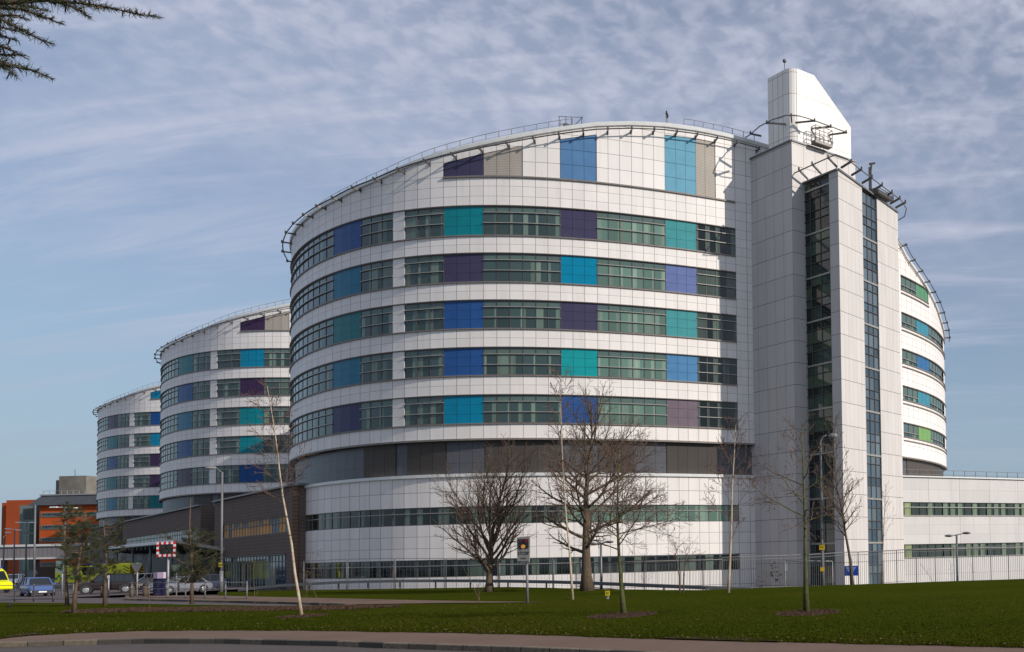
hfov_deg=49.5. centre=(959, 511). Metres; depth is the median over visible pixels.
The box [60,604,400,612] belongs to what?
mulch strip
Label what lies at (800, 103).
lift tower
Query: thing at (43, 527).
window
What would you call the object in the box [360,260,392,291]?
window
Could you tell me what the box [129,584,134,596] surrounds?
bollard
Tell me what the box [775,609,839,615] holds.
mulch bed
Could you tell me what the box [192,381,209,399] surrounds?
window
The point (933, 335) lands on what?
window
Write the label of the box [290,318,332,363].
window
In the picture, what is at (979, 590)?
lawn bank
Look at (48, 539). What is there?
window
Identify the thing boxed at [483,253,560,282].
window
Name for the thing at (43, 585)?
parked car
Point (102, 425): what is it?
window
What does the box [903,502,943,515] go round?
window
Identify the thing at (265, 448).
window
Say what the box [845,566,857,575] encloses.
blue notice board
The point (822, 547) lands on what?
street lamp
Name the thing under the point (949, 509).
window
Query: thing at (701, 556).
window
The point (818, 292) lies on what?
window
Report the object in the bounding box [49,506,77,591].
tall lamp
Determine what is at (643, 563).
metal railings
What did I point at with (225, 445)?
window
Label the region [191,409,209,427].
window
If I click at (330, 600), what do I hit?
footpath
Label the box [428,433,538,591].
bare tree
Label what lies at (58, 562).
sign post
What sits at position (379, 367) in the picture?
window
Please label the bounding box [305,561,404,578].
window
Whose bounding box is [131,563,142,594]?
give way sign
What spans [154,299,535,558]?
ward block
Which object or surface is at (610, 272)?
window
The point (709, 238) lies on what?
window
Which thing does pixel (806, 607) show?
bare tree
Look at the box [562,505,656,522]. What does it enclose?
window
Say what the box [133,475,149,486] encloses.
window
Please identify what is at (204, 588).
pedestrian railing
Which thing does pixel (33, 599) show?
pedestrian railing
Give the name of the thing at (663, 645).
pavement
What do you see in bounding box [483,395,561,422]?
window
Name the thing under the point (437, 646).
kerb
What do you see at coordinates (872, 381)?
window
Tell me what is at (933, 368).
window
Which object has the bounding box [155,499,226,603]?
young pine
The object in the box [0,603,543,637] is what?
lawn
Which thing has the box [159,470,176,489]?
window
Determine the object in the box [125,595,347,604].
side kerb
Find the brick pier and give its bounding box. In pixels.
[289,472,308,589]
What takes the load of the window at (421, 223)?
in the ward block at (449, 306)
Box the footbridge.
[0,543,89,576]
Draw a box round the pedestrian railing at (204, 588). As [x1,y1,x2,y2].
[131,581,247,598]
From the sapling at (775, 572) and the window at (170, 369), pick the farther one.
the window at (170, 369)
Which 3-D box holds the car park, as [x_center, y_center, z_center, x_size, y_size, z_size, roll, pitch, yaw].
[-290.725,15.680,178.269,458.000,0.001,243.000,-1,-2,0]
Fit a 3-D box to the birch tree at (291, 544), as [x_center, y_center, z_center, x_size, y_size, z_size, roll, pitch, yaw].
[-24.957,-0.523,34.503,2.387,8.862,2.433,0,-3,-24]
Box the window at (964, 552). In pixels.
[944,543,987,556]
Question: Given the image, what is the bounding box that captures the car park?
[0,578,248,598]
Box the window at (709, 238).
[696,223,735,255]
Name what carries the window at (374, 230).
in the ward block at (449, 306)
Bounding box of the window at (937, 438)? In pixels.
[931,430,943,446]
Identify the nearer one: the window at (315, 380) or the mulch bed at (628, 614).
the mulch bed at (628, 614)
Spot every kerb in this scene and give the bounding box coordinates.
[0,638,661,651]
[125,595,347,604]
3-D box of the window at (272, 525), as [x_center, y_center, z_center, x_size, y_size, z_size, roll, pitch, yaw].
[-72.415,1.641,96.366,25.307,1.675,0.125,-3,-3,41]
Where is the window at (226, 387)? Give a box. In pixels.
[217,379,239,396]
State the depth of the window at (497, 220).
80.92 m
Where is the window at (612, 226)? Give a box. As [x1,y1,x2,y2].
[597,212,665,245]
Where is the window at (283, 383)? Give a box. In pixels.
[264,378,289,394]
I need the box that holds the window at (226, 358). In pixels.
[217,349,240,368]
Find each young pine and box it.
[51,504,104,612]
[52,500,95,605]
[87,515,131,605]
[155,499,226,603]
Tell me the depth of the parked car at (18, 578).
138.71 m
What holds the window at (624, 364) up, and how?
in the ward block at (449, 306)
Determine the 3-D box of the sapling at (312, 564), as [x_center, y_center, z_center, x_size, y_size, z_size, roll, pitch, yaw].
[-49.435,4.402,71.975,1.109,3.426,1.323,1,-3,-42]
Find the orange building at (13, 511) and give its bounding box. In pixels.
[1,490,98,577]
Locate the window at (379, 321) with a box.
[360,306,392,337]
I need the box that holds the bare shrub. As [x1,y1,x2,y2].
[663,536,703,592]
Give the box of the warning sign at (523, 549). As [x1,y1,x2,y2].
[517,536,529,602]
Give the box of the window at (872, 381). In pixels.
[862,192,882,583]
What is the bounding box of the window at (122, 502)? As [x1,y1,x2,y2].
[116,497,127,508]
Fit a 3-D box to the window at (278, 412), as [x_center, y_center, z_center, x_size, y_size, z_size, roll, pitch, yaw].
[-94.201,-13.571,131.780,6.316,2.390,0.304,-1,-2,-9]
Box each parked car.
[7,574,24,584]
[19,577,55,596]
[72,573,139,594]
[118,577,166,590]
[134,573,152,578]
[150,576,212,593]
[193,574,226,587]
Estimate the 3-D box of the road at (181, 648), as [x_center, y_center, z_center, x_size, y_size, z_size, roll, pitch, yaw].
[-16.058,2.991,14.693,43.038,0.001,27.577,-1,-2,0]
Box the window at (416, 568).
[404,557,561,577]
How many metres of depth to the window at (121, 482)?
184.20 m
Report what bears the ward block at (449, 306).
on the ground at (209, 593)
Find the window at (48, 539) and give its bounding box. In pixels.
[41,537,62,541]
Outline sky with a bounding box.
[0,0,1023,566]
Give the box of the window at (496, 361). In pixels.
[483,348,560,374]
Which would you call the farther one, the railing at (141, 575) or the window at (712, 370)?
the railing at (141, 575)
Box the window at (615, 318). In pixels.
[597,304,666,334]
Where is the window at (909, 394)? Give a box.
[903,386,917,402]
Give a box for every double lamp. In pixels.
[591,540,613,588]
[945,532,969,580]
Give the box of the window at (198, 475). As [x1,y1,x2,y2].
[191,467,208,484]
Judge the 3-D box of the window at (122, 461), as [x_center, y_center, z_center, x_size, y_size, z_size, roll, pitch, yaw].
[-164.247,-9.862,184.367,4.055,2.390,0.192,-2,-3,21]
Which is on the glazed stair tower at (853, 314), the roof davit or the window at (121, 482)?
the roof davit
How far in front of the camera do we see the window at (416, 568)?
79.63 m
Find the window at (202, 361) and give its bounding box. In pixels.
[192,352,210,371]
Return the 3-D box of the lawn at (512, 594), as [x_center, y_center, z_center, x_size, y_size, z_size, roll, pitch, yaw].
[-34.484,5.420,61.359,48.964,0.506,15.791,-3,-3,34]
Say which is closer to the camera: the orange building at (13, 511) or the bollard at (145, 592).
the bollard at (145, 592)
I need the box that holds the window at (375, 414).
[359,400,391,429]
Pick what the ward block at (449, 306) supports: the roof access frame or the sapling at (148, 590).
the roof access frame
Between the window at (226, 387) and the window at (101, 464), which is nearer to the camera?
the window at (226, 387)
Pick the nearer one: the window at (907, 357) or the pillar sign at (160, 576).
the pillar sign at (160, 576)
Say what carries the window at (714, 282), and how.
in the ward block at (449, 306)
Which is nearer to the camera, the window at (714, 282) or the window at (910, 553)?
the window at (714, 282)
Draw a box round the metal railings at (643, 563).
[575,545,1023,589]
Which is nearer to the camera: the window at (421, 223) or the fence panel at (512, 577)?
the fence panel at (512, 577)
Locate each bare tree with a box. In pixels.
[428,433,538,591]
[521,373,668,590]
[573,421,699,612]
[729,412,837,610]
[818,412,863,584]
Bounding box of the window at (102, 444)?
[97,437,107,451]
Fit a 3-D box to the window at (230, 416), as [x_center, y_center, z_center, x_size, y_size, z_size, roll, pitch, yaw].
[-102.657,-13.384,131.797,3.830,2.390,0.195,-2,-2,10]
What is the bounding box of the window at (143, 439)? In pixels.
[134,433,150,445]
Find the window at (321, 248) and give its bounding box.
[290,229,333,284]
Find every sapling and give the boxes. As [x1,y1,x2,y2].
[141,571,156,607]
[240,562,260,606]
[299,572,310,601]
[308,547,320,587]
[474,578,486,601]
[770,561,781,581]
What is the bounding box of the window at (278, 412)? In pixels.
[264,407,289,423]
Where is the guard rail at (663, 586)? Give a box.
[238,579,752,591]
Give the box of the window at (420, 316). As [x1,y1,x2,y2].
[404,302,443,331]
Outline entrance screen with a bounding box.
[107,551,189,578]
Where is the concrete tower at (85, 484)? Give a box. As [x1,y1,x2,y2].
[56,476,96,493]
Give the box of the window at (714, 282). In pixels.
[697,268,735,297]
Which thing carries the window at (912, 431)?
in the ward block at (449, 306)
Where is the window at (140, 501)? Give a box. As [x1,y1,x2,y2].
[133,496,149,508]
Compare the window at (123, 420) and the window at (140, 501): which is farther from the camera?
the window at (123, 420)
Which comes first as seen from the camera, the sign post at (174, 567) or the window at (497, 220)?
the sign post at (174, 567)
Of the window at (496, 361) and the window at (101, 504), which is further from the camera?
the window at (101, 504)
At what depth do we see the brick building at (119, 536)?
161.78 m
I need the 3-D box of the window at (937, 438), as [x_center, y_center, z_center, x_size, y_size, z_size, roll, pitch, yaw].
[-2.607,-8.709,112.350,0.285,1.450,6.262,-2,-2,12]
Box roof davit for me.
[868,162,875,195]
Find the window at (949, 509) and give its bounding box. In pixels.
[943,503,987,515]
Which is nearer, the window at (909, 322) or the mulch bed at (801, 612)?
the mulch bed at (801, 612)
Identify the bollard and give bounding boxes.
[100,583,102,597]
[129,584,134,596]
[143,583,147,596]
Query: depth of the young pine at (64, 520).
49.69 m
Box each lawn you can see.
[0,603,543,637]
[218,587,544,601]
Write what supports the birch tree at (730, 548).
on the lawn bank
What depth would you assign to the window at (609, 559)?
81.65 m
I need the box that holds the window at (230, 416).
[216,407,239,424]
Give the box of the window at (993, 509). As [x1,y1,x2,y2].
[987,503,1023,515]
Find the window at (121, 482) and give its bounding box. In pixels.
[116,476,128,488]
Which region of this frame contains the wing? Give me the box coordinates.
[903,469,1023,582]
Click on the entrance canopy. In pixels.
(149, 548)
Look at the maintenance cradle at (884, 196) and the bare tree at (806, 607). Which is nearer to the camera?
the bare tree at (806, 607)
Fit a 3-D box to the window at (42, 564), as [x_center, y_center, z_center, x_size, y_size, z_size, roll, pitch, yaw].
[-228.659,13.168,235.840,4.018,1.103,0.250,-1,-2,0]
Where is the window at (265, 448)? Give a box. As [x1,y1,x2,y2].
[263,436,289,451]
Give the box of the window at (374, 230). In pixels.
[360,213,392,246]
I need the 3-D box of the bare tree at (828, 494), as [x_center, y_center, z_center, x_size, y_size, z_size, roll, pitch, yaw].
[-7.136,-0.739,56.529,2.799,10.862,2.721,-1,-2,0]
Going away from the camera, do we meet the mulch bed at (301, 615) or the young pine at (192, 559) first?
the mulch bed at (301, 615)
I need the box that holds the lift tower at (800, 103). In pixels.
[733,59,855,587]
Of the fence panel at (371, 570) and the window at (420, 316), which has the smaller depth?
the fence panel at (371, 570)
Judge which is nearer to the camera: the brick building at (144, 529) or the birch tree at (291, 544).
the birch tree at (291, 544)
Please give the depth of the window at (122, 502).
184.07 m
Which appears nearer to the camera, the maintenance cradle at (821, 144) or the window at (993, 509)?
the maintenance cradle at (821, 144)
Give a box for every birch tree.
[238,377,315,614]
[540,366,592,599]
[700,412,766,592]
[876,481,892,583]
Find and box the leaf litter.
[12,598,1023,645]
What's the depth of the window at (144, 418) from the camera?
183.30 m
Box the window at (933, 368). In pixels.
[929,361,942,379]
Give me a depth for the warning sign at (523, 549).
41.19 m
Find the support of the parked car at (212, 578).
on the car park
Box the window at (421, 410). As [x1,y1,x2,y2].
[404,396,443,425]
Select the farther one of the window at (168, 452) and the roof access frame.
the window at (168, 452)
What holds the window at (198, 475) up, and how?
in the ward block at (210, 373)
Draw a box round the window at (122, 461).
[116,455,128,467]
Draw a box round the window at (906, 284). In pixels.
[901,276,915,294]
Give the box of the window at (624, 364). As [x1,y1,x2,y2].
[597,350,666,379]
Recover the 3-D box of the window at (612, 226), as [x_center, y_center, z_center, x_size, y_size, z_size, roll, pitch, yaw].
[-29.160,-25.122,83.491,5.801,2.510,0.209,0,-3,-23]
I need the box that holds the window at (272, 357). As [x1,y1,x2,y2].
[264,349,290,365]
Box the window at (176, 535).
[125,528,196,544]
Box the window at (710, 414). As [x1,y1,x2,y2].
[698,401,737,428]
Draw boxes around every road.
[0,598,328,605]
[0,644,481,651]
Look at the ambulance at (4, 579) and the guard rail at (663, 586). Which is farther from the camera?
the ambulance at (4, 579)
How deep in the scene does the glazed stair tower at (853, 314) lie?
84.61 m
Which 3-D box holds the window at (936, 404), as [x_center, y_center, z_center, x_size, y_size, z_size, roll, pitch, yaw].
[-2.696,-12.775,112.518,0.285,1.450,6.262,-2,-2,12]
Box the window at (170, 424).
[160,414,177,436]
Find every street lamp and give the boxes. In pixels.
[205,466,222,591]
[819,433,836,585]
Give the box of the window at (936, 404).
[930,395,942,412]
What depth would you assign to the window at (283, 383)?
131.74 m
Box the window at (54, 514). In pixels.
[41,512,63,516]
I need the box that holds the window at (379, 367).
[360,353,392,382]
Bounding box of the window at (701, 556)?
[657,554,738,571]
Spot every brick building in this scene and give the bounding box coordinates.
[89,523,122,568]
[121,504,214,574]
[199,484,509,589]
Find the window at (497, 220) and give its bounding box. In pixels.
[483,206,560,236]
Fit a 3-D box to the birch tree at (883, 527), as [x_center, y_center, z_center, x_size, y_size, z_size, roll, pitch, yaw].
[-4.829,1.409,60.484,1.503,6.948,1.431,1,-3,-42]
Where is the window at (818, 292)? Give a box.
[804,177,834,585]
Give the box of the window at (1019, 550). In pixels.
[988,542,1023,555]
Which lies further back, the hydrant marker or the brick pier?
the brick pier
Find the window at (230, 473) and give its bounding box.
[216,465,238,482]
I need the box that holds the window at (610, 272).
[597,258,665,290]
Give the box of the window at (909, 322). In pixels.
[901,313,916,330]
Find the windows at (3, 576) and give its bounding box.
[0,571,7,579]
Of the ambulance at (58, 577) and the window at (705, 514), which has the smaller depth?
the window at (705, 514)
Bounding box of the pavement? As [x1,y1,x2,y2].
[0,630,1023,651]
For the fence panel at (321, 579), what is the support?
on the lawn at (512, 594)
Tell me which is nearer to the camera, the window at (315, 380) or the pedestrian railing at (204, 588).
the pedestrian railing at (204, 588)
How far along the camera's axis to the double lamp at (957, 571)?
63.37 m
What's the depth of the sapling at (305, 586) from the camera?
46.45 m
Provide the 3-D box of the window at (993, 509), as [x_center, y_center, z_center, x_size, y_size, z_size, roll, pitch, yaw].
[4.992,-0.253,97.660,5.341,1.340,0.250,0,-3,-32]
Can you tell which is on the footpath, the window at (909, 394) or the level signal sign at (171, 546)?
the level signal sign at (171, 546)
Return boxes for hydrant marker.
[605,591,609,598]
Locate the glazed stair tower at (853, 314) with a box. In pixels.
[794,154,906,585]
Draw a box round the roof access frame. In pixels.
[558,116,582,136]
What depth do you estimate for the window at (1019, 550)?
97.49 m
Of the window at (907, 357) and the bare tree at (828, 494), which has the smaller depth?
the bare tree at (828, 494)
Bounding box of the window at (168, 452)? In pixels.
[159,442,177,462]
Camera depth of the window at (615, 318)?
83.13 m
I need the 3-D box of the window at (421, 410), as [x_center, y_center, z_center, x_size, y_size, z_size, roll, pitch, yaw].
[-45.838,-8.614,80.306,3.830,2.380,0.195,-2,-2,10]
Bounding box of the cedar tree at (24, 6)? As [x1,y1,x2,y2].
[0,0,164,82]
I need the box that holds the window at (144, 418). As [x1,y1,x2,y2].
[134,412,150,425]
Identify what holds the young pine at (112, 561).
on the lawn at (57, 606)
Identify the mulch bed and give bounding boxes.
[276,613,327,617]
[586,611,656,618]
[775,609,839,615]
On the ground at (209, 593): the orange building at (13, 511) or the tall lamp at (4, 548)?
the orange building at (13, 511)
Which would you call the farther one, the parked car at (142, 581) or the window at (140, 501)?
the window at (140, 501)
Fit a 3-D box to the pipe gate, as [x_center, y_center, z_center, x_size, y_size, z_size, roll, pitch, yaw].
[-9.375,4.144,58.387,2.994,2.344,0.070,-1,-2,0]
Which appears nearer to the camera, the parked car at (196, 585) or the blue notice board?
the blue notice board
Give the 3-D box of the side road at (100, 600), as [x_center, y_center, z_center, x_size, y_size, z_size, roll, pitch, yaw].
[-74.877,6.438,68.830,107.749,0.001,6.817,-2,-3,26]
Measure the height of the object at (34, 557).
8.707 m
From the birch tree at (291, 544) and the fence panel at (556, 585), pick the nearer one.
the birch tree at (291, 544)
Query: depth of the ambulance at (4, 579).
86.49 m
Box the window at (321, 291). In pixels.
[290,274,333,322]
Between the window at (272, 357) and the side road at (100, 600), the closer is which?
the side road at (100, 600)
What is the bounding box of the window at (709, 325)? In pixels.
[697,312,736,340]
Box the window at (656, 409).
[598,396,666,425]
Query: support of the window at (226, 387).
in the ward block at (210, 373)
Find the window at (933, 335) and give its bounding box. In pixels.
[928,326,941,346]
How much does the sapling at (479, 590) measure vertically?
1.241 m
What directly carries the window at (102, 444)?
in the ward block at (128, 461)
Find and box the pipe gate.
[785,560,832,585]
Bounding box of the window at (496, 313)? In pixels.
[483,300,560,328]
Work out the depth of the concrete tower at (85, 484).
305.85 m
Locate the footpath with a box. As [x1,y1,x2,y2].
[125,595,504,604]
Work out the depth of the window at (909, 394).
104.65 m
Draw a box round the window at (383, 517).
[306,509,404,530]
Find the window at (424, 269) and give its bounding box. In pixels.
[404,255,443,284]
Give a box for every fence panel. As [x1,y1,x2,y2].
[303,559,346,589]
[347,558,394,588]
[395,558,444,588]
[446,558,498,587]
[499,558,552,587]
[553,559,581,587]
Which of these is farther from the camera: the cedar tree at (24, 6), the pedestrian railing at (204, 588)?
the pedestrian railing at (204, 588)
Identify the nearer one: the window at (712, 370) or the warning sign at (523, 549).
the warning sign at (523, 549)
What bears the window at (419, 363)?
in the ward block at (449, 306)
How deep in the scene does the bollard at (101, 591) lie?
65.61 m
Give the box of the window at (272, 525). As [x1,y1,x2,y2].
[223,515,287,538]
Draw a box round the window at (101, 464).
[97,458,106,471]
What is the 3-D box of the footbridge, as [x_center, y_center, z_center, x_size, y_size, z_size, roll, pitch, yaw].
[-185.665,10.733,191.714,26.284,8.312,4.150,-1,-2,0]
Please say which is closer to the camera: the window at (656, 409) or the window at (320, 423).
the window at (656, 409)
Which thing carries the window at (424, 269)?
in the ward block at (449, 306)
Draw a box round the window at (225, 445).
[216,436,239,453]
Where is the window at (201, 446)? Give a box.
[191,438,209,455]
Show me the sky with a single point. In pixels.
(151, 191)
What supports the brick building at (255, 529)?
on the ground at (209, 593)
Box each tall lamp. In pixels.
[3,532,10,569]
[5,528,20,586]
[15,522,36,577]
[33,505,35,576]
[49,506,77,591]
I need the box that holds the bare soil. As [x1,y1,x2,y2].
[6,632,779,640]
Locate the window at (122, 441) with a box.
[117,434,128,447]
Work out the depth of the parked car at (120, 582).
75.22 m
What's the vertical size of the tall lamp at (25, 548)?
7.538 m
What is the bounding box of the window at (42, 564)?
[40,562,55,566]
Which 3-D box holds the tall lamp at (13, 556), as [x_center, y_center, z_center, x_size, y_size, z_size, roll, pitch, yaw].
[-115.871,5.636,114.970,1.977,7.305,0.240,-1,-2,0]
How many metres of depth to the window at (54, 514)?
236.23 m
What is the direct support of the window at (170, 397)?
in the ward block at (210, 373)
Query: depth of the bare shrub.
48.68 m
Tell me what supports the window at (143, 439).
in the ward block at (128, 461)
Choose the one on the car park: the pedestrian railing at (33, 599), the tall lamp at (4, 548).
the tall lamp at (4, 548)
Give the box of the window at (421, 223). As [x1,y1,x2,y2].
[404,207,443,238]
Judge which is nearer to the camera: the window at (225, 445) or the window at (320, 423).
the window at (320, 423)
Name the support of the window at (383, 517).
in the ward block at (449, 306)
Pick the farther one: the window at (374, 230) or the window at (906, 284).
the window at (906, 284)
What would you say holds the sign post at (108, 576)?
on the ground at (209, 593)
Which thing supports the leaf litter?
on the lawn at (57, 606)
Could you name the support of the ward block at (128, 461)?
on the ground at (209, 593)
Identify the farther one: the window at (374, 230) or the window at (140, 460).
the window at (140, 460)
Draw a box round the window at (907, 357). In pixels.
[902,349,917,366]
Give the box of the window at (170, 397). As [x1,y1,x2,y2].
[160,387,177,409]
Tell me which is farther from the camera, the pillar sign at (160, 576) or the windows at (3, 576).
the windows at (3, 576)
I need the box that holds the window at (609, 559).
[562,555,656,573]
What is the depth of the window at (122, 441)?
184.52 m
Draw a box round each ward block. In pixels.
[92,381,162,525]
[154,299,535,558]
[281,118,950,589]
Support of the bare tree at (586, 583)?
on the lawn bank
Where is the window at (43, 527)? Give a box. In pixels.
[41,525,62,529]
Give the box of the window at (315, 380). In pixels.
[290,363,332,404]
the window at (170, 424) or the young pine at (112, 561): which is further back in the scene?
the window at (170, 424)
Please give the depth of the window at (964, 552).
94.75 m
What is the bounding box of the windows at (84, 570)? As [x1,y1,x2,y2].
[73,567,94,574]
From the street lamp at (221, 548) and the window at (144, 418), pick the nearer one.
the street lamp at (221, 548)
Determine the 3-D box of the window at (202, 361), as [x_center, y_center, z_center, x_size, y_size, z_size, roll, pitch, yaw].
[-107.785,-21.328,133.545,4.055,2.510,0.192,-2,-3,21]
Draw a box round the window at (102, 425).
[97,417,107,432]
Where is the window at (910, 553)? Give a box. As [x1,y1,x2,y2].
[904,544,943,557]
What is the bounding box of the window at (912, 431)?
[903,423,918,438]
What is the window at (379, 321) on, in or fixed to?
in the ward block at (449, 306)
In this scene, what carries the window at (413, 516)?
in the ward block at (449, 306)
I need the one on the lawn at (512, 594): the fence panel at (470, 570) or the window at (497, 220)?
the fence panel at (470, 570)
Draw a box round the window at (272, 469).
[263,465,293,481]
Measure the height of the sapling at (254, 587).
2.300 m
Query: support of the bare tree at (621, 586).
on the lawn bank
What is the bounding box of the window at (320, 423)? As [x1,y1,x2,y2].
[289,408,332,445]
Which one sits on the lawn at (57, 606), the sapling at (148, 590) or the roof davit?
the sapling at (148, 590)
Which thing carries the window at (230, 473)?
in the ward block at (210, 373)
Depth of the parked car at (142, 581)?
78.94 m
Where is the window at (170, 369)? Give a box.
[160,358,178,382]
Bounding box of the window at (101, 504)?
[96,499,106,511]
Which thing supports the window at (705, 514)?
in the ward block at (449, 306)
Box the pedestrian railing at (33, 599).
[0,584,73,601]
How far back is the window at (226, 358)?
132.13 m
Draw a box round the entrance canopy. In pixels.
[108,540,224,577]
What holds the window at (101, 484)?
in the ward block at (128, 461)
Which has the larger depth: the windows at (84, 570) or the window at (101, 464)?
the window at (101, 464)
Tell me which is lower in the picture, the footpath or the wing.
the footpath
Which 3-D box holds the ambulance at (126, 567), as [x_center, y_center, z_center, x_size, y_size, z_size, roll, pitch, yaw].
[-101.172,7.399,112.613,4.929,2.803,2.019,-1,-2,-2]
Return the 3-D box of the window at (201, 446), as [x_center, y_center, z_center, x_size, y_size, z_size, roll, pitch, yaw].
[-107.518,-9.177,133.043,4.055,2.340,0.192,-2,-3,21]
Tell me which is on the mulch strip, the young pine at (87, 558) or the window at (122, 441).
the young pine at (87, 558)
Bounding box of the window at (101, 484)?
[96,478,106,491]
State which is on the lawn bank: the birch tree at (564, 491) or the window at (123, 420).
the birch tree at (564, 491)
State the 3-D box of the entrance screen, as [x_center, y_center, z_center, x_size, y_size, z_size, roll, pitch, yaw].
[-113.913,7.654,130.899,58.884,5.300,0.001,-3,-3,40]
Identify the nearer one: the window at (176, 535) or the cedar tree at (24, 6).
the cedar tree at (24, 6)
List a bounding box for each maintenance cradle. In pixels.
[811,124,832,149]
[870,188,893,202]
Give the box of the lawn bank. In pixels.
[544,579,1023,644]
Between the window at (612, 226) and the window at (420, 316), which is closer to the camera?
the window at (420, 316)
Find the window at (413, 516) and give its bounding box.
[404,505,561,525]
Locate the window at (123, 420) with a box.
[117,413,129,426]
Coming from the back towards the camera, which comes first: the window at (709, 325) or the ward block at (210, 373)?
the ward block at (210, 373)
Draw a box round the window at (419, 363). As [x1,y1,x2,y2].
[404,349,443,377]
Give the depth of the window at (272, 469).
131.22 m
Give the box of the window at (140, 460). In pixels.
[133,454,149,466]
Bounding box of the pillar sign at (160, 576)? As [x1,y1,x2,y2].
[153,572,165,595]
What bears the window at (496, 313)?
in the ward block at (449, 306)
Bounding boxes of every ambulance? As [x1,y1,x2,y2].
[0,567,12,592]
[55,564,94,584]
[88,562,142,581]
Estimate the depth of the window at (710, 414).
86.10 m
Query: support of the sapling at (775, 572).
on the lawn bank
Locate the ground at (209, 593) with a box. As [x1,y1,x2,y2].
[5,587,971,645]
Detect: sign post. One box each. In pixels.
[56,561,63,594]
[107,575,109,597]
[172,565,179,595]
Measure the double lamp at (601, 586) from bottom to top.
3.442 m
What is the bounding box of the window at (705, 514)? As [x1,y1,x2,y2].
[657,505,738,521]
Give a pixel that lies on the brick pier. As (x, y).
(295, 519)
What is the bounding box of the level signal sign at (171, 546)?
[156,542,176,595]
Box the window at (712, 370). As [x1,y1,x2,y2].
[697,356,736,383]
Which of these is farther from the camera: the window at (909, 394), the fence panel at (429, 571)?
the window at (909, 394)

